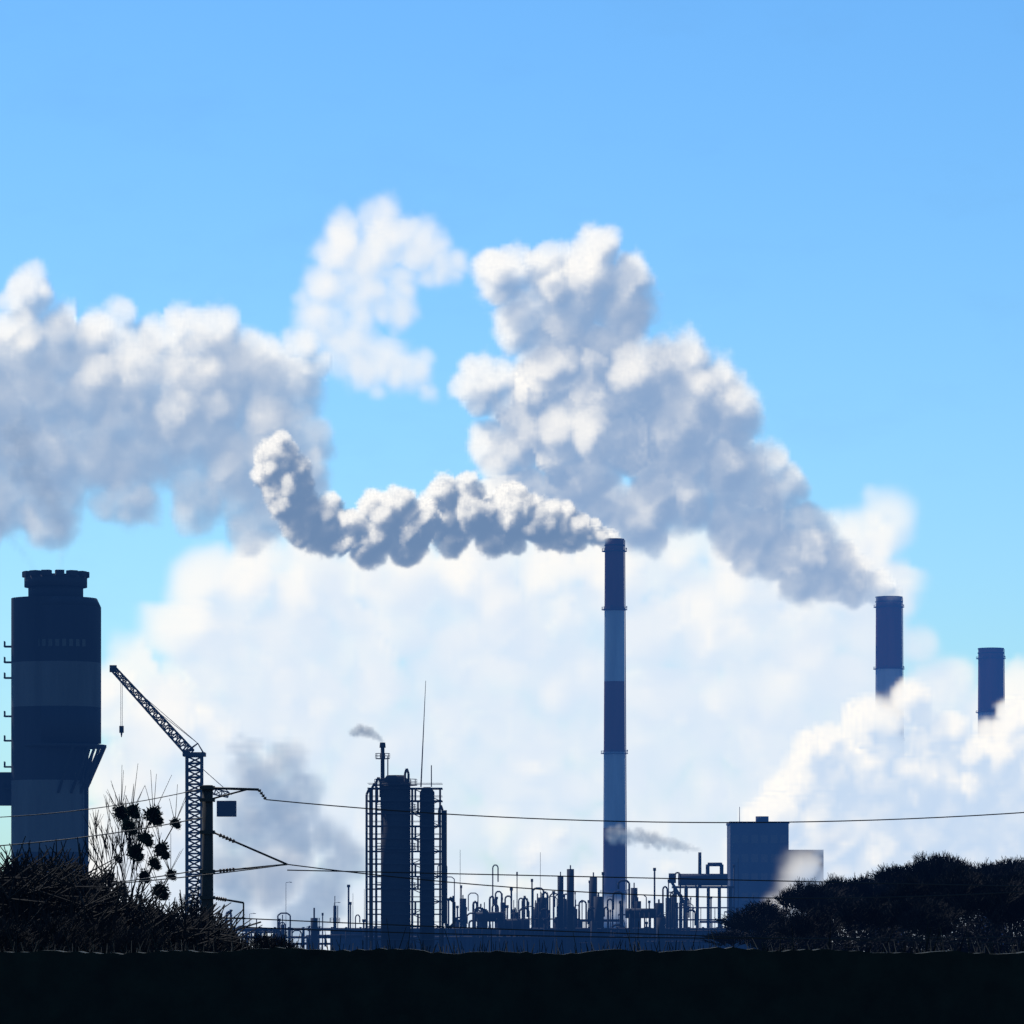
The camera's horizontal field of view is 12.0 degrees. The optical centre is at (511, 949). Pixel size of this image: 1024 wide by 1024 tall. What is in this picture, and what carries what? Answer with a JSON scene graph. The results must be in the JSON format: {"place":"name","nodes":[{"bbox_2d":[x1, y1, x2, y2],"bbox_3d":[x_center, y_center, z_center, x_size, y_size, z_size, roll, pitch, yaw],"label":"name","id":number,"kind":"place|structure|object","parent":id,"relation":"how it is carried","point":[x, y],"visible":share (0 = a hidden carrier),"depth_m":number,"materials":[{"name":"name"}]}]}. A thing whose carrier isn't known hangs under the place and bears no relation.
{"place":"outdoors","nodes":[
{"label":"outdoors","id":0,"kind":"place"},
{"bbox_2d":[0,570,106,871],"bbox_3d":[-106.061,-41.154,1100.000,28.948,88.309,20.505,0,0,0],"label":"prilling tower","id":1,"kind":"structure","parent":0,"point":[55,677],"depth_m":1092.72,"materials":[{"name":"grey concrete"}]},
{"bbox_2d":[365,681,455,952],"bbox_3d":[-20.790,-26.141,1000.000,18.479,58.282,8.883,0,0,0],"label":"distillation columns","id":2,"kind":"structure","parent":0,"point":[396,846],"depth_m":997.64,"materials":[{"name":"metal"}]},
{"bbox_2d":[0,0,1023,949],"label":"sky","id":3,"kind":"structure","parent":0,"point":[344,344],"materials":[{"name":"blue"}]},
{"label":"ground","id":4,"kind":"structure","parent":0,"visible":0},
{"bbox_2d":[0,916,62,951],"bbox_3d":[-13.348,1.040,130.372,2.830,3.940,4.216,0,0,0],"label":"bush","id":5,"kind":"object","parent":4,"relation":"on","point":[16,934],"visible":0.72,"depth_m":129.08,"materials":[{"name":"black plant"}]},
{"bbox_2d":[13,912,100,952],"bbox_3d":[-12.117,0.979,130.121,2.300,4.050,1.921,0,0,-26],"label":"bush","id":6,"kind":"object","parent":4,"relation":"on","point":[57,932],"visible":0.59,"depth_m":130.00,"materials":[{"name":"black plant"}]},
{"bbox_2d":[0,836,261,953],"bbox_3d":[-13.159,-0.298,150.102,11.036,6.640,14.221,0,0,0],"label":"thicket","id":7,"kind":"object","parent":4,"relation":"on","point":[33,890],"visible":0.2,"depth_m":145.26,"materials":[{"name":"black plant"}]},
{"bbox_2d":[82,766,190,905],"bbox_3d":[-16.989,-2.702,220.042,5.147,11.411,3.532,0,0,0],"label":"mistletoe tree","id":8,"kind":"object","parent":4,"relation":"on","point":[153,816],"visible":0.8,"depth_m":219.60,"materials":[{"name":"black plant"}]},
{"bbox_2d":[110,665,236,917],"bbox_3d":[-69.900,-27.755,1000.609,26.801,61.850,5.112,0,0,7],"label":"tower crane","id":9,"kind":"object","parent":4,"relation":"on","point":[226,808],"visible":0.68,"depth_m":998.80,"materials":[{"name":"metal"}]},
{"bbox_2d":[145,885,213,916],"bbox_3d":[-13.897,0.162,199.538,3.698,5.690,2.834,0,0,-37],"label":"bush","id":10,"kind":"object","parent":4,"relation":"on","point":[194,906],"visible":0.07,"depth_m":200.05,"materials":[{"name":"black plant"}]},
{"bbox_2d":[177,915,234,950],"bbox_3d":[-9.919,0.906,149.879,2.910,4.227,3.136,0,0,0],"label":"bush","id":11,"kind":"object","parent":4,"relation":"on","point":[216,940],"visible":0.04,"depth_m":149.18,"materials":[{"name":"black plant"}]},
{"bbox_2d":[223,928,279,948],"bbox_3d":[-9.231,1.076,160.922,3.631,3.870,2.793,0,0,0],"label":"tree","id":12,"kind":"object","parent":4,"relation":"on","point":[259,936],"visible":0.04,"depth_m":160.87,"materials":[{"name":"black plant"}]},
{"bbox_2d":[230,928,304,950],"bbox_3d":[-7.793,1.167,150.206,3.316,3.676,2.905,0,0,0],"label":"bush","id":13,"kind":"object","parent":4,"relation":"on","point":[262,941],"visible":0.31,"depth_m":150.21,"materials":[{"name":"black plant"}]},
{"bbox_2d":[253,935,298,948],"bbox_3d":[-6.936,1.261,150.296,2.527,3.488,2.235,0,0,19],"label":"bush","id":14,"kind":"object","parent":4,"relation":"on","point":[273,940],"visible":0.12,"depth_m":149.97,"materials":[{"name":"plant"}]},
{"bbox_2d":[225,882,364,950],"bbox_3d":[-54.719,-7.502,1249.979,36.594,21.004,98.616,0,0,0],"label":"refinery pipework","id":15,"kind":"object","parent":4,"relation":"on","point":[314,937],"visible":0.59,"depth_m":1240.54,"materials":[{"name":"metal"}]},
{"bbox_2d":[245,852,759,953],"bbox_3d":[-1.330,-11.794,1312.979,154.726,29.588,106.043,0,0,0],"label":"pipe yard","id":16,"kind":"structure","parent":4,"relation":"on","point":[594,914],"depth_m":1297.24,"materials":[{"name":"metal"}]},
{"bbox_2d":[0,917,1023,1023],"bbox_3d":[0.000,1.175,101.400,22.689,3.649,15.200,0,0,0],"label":"hedge","id":17,"kind":"object","parent":4,"relation":"on","point":[408,985],"visible":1,"depth_m":93.88,"materials":[{"name":"plant"}]},
{"bbox_2d":[0,785,1023,943],"bbox_3d":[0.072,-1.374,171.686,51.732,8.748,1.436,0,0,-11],"label":"overhead power lines","id":18,"kind":"object","parent":4,"relation":"on","point":[207,832],"visible":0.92,"depth_m":170.53,"materials":[{"name":"metal"}]},
{"bbox_2d":[437,865,736,953],"bbox_3d":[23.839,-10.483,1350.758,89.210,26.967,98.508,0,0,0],"label":"refinery pipework","id":19,"kind":"object","parent":4,"relation":"on","point":[579,940],"visible":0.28,"depth_m":1325.43,"materials":[{"name":"metal"}]},
{"bbox_2d":[600,538,627,927],"bbox_3d":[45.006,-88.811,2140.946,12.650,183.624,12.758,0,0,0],"label":"chimney","id":20,"kind":"object","parent":4,"relation":"on","point":[614,833],"visible":0.88,"depth_m":2137.09,"materials":[{"name":"concrete"}]},
{"bbox_2d":[669,852,733,927],"bbox_3d":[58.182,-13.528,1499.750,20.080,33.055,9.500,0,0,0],"label":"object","id":21,"kind":"object","parent":4,"relation":"on","point":[709,884],"visible":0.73,"depth_m":1498.25,"materials":[{"name":"metal"}]},
{"bbox_2d":[677,865,774,927],"bbox_3d":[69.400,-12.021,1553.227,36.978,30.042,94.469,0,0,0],"label":"pipe clutter","id":22,"kind":"object","parent":4,"relation":"on","point":[711,924],"visible":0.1,"depth_m":1544.12,"materials":[{"name":"metal"}]},
{"bbox_2d":[696,929,786,948],"bbox_3d":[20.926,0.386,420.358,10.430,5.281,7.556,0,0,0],"label":"bush","id":23,"kind":"object","parent":4,"relation":"on","point":[731,942],"visible":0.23,"depth_m":418.65,"materials":[{"name":"black plant"}]},
{"bbox_2d":[713,912,789,948],"bbox_3d":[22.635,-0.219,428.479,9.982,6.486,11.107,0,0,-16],"label":"tree","id":24,"kind":"object","parent":4,"relation":"on","point":[724,921],"visible":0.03,"depth_m":429.17,"materials":[{"name":"black plant"}]},
{"bbox_2d":[724,899,795,947],"bbox_3d":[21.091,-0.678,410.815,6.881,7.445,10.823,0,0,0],"label":"tree","id":25,"kind":"object","parent":4,"relation":"on","point":[746,922],"visible":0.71,"depth_m":407.99,"materials":[{"name":"black plant"}]},
{"bbox_2d":[726,807,823,914],"bbox_3d":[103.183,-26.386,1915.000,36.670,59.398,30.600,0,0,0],"label":"boiler house","id":26,"kind":"structure","parent":4,"relation":"on","point":[758,851],"depth_m":1900.00,"materials":[{"name":"metal"}]},
{"bbox_2d":[765,906,846,949],"bbox_3d":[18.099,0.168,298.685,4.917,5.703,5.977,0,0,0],"label":"tree","id":27,"kind":"object","parent":4,"relation":"on","point":[802,925],"visible":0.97,"depth_m":297.52,"materials":[{"name":"black plant"}]},
{"bbox_2d":[775,876,841,916],"bbox_3d":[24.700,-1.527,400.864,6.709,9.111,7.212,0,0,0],"label":"tree","id":28,"kind":"object","parent":4,"relation":"on","point":[789,892],"visible":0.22,"depth_m":399.72,"materials":[{"name":"black plant"}]},
{"bbox_2d":[790,882,862,935],"bbox_3d":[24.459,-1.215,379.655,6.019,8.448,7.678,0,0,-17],"label":"tree","id":29,"kind":"object","parent":4,"relation":"on","point":[823,891],"visible":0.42,"depth_m":378.34,"materials":[{"name":"black plant"}]},
{"bbox_2d":[800,895,873,946],"bbox_3d":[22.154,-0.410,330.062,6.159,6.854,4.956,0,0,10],"label":"tree","id":30,"kind":"object","parent":4,"relation":"on","point":[830,908],"visible":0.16,"depth_m":329.47,"materials":[{"name":"black plant"}]},
{"bbox_2d":[820,873,871,935],"bbox_3d":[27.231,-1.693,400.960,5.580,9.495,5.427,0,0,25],"label":"tree","id":31,"kind":"object","parent":4,"relation":"on","point":[851,890],"visible":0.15,"depth_m":400.29,"materials":[{"name":"black plant"}]},
{"bbox_2d":[820,877,878,949],"bbox_3d":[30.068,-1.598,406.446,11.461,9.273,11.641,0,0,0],"label":"tree","id":32,"kind":"object","parent":4,"relation":"on","point":[849,883],"visible":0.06,"depth_m":405.21,"materials":[{"name":"black plant"}]},
{"bbox_2d":[846,863,887,896],"bbox_3d":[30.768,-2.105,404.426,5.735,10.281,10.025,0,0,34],"label":"tree","id":33,"kind":"object","parent":4,"relation":"on","point":[867,888],"visible":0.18,"depth_m":401.19,"materials":[{"name":"black plant"}]},
{"bbox_2d":[831,891,922,952],"bbox_3d":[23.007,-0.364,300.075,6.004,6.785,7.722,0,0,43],"label":"tree","id":34,"kind":"object","parent":4,"relation":"on","point":[865,912],"visible":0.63,"depth_m":299.06,"materials":[{"name":"black plant"}]},
{"bbox_2d":[748,908,1023,953],"bbox_3d":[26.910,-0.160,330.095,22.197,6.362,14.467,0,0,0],"label":"thicket","id":35,"kind":"object","parent":4,"relation":"on","point":[838,944],"visible":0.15,"depth_m":325.76,"materials":[{"name":"black plant"}]},
{"bbox_2d":[873,596,904,934],"bbox_3d":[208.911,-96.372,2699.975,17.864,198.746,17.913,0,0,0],"label":"chimney","id":36,"kind":"object","parent":4,"relation":"on","point":[889,740],"visible":0.85,"depth_m":2693.50,"materials":[{"name":"concrete"}]},
{"bbox_2d":[864,863,914,892],"bbox_3d":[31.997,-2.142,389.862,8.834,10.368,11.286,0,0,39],"label":"tree","id":37,"kind":"object","parent":4,"relation":"on","point":[896,873],"visible":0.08,"depth_m":386.46,"materials":[{"name":"black plant"}]},
{"bbox_2d":[878,893,964,952],"bbox_3d":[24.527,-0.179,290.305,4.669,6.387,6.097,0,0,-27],"label":"tree","id":38,"kind":"object","parent":4,"relation":"on","point":[917,916],"visible":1,"depth_m":289.26,"materials":[{"name":"black plant"}]},
{"bbox_2d":[904,850,993,920],"bbox_3d":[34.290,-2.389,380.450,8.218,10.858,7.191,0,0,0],"label":"tree","id":39,"kind":"object","parent":4,"relation":"on","point":[923,867],"visible":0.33,"depth_m":379.25,"materials":[{"name":"black plant"}]},
{"bbox_2d":[915,863,993,950],"bbox_3d":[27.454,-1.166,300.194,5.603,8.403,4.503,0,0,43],"label":"tree","id":40,"kind":"object","parent":4,"relation":"on","point":[932,888],"visible":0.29,"depth_m":299.70,"materials":[{"name":"black plant"}]},
{"bbox_2d":[927,872,1023,953],"bbox_3d":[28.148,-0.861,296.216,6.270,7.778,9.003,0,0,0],"label":"tree","id":41,"kind":"object","parent":4,"relation":"on","point":[968,903],"visible":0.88,"depth_m":294.27,"materials":[{"name":"black plant"}]},
{"bbox_2d":[951,909,1022,952],"bbox_3d":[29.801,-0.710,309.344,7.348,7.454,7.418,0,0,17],"label":"tree","id":42,"kind":"object","parent":4,"relation":"on","point":[985,944],"visible":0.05,"depth_m":310.38,"materials":[{"name":"black plant"}]},
{"bbox_2d":[976,647,1005,934],"bbox_3d":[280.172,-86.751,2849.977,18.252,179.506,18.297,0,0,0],"label":"chimney","id":43,"kind":"object","parent":4,"relation":"on","point":[991,829],"visible":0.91,"depth_m":2843.37,"materials":[{"name":"concrete"}]},
{"bbox_2d":[959,855,1023,926],"bbox_3d":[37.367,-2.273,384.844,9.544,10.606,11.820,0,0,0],"label":"tree","id":44,"kind":"object","parent":4,"relation":"on","point":[1005,866],"visible":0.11,"depth_m":382.64,"materials":[{"name":"black plant"}]},
{"bbox_2d":[971,867,1023,950],"bbox_3d":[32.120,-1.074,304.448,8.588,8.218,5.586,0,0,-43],"label":"tree","id":45,"kind":"object","parent":4,"relation":"on","point":[1019,876],"visible":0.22,"depth_m":303.32,"materials":[{"name":"black plant"}]},
{"bbox_2d":[976,877,1023,952],"bbox_3d":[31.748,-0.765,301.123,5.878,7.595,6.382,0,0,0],"label":"tree","id":46,"kind":"object","parent":4,"relation":"on","point":[1012,904],"visible":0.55,"depth_m":300.65,"materials":[{"name":"black plant"}]}
]}

